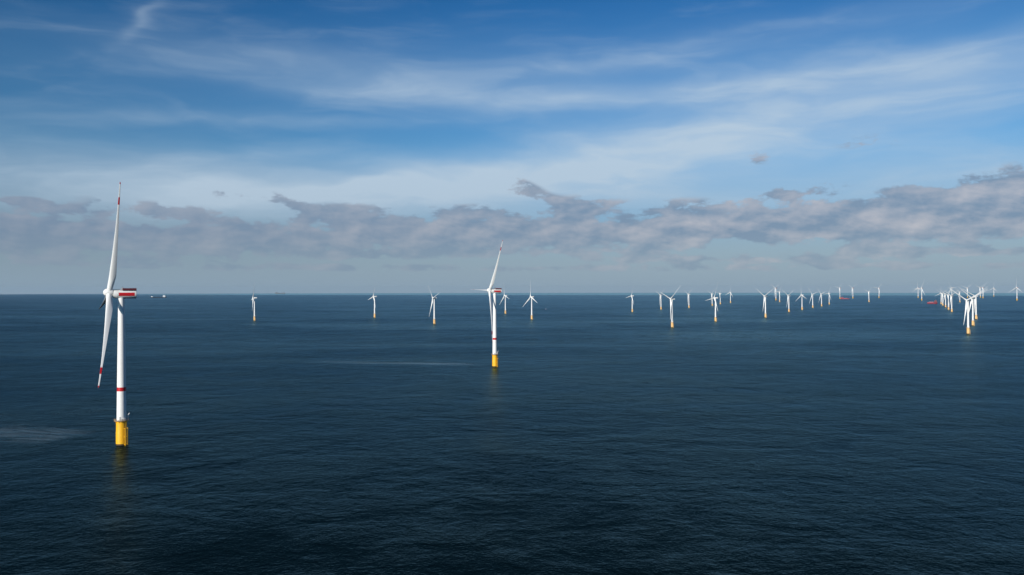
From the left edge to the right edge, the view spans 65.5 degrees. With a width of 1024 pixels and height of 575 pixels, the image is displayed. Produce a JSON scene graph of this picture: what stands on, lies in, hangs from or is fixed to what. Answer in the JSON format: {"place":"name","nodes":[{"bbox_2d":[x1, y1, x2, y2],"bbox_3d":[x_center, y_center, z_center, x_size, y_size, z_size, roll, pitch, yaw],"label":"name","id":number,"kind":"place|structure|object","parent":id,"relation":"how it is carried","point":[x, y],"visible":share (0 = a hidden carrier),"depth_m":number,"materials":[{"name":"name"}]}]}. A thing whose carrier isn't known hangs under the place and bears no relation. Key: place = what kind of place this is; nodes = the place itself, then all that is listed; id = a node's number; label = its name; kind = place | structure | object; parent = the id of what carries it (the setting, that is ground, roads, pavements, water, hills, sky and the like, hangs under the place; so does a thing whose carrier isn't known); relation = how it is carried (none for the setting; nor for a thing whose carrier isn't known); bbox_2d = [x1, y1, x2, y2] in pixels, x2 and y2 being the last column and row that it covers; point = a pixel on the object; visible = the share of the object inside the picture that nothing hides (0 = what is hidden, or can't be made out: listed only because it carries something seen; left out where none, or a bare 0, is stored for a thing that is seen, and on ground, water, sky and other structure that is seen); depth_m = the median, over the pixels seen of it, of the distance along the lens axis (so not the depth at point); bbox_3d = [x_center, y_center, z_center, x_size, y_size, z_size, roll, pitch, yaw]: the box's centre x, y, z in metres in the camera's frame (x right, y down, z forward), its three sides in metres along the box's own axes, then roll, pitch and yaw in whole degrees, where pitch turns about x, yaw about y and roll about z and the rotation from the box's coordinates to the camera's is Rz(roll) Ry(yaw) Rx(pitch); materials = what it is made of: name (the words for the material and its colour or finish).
{"place":"outdoors","nodes":[
{"label":"outdoors","id":0,"kind":"place"},
{"bbox_2d":[0,293,1023,574],"bbox_3d":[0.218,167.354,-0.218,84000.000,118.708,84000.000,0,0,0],"label":"sea","id":1,"kind":"structure","parent":0,"point":[570,433],"depth_m":585.00,"materials":[{"name":"liquid"}]},
{"bbox_2d":[98,182,136,445],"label":"wind turbine","id":2,"kind":"object","parent":1,"relation":"in","point":[121,295],"visible":0.98,"depth_m":549.39,"materials":[{"name":"white metal"}]},
{"bbox_2d":[251,285,256,320],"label":"wind turbine","id":3,"kind":"object","parent":1,"relation":"in","point":[253,297],"visible":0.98,"depth_m":2709.56,"materials":[{"name":"white metal"}]},
{"bbox_2d":[368,289,376,317],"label":"wind turbine","id":4,"kind":"object","parent":1,"relation":"in","point":[373,296],"visible":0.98,"depth_m":2976.74,"materials":[{"name":"white metal"}]},
{"bbox_2d":[428,286,438,323],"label":"wind turbine","id":5,"kind":"object","parent":1,"relation":"in","point":[434,321],"visible":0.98,"depth_m":2433.26,"materials":[{"name":"white metal"}]},
{"bbox_2d":[474,240,502,366],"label":"wind turbine","id":6,"kind":"object","parent":1,"relation":"in","point":[490,290],"visible":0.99,"depth_m":1097.77,"materials":[{"name":"white metal"}]},
{"bbox_2d":[499,294,507,313],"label":"wind turbine","id":7,"kind":"object","parent":1,"relation":"in","point":[505,302],"visible":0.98,"depth_m":3414.26,"materials":[{"name":"white metal"}]},
{"bbox_2d":[524,283,534,319],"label":"wind turbine","id":8,"kind":"object","parent":1,"relation":"in","point":[531,297],"visible":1,"depth_m":2774.75,"materials":[{"name":"white metal"}]},
{"bbox_2d":[662,288,678,327],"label":"wind turbine","id":9,"kind":"object","parent":1,"relation":"in","point":[671,309],"visible":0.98,"depth_m":2196.53,"materials":[{"name":"white metal"}]},
{"bbox_2d":[705,288,717,321],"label":"wind turbine","id":10,"kind":"object","parent":1,"relation":"in","point":[714,297],"visible":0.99,"depth_m":2590.22,"materials":[{"name":"white metal"}]},
{"bbox_2d":[760,288,773,317],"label":"wind turbine","id":11,"kind":"object","parent":1,"relation":"in","point":[765,296],"visible":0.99,"depth_m":2930.99,"materials":[{"name":"white metal"}]},
{"bbox_2d":[787,290,793,311],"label":"wind turbine","id":12,"kind":"object","parent":1,"relation":"in","point":[788,301],"visible":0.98,"depth_m":3636.67,"materials":[{"name":"white metal"}]},
{"bbox_2d":[945,291,956,311],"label":"wind turbine","id":13,"kind":"object","parent":1,"relation":"in","point":[951,300],"visible":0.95,"depth_m":3613.32,"materials":[{"name":"white metal"}]},
{"bbox_2d":[948,287,984,333],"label":"wind turbine","id":14,"kind":"object","parent":1,"relation":"in","point":[967,309],"visible":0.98,"depth_m":1868.49,"materials":[{"name":"white metal"}]},
{"bbox_2d":[959,287,984,325],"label":"wind turbine","id":15,"kind":"object","parent":1,"relation":"in","point":[972,320],"visible":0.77,"depth_m":2285.11,"materials":[{"name":"white metal"}]},
{"bbox_2d":[963,286,987,318],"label":"wind turbine","id":16,"kind":"object","parent":1,"relation":"in","point":[975,306],"visible":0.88,"depth_m":2755.62,"materials":[{"name":"white metal"}]},
{"bbox_2d":[0,0,1023,293],"label":"sky","id":17,"kind":"structure","parent":0,"point":[279,146],"materials":[{"name":"blue"}]}
]}

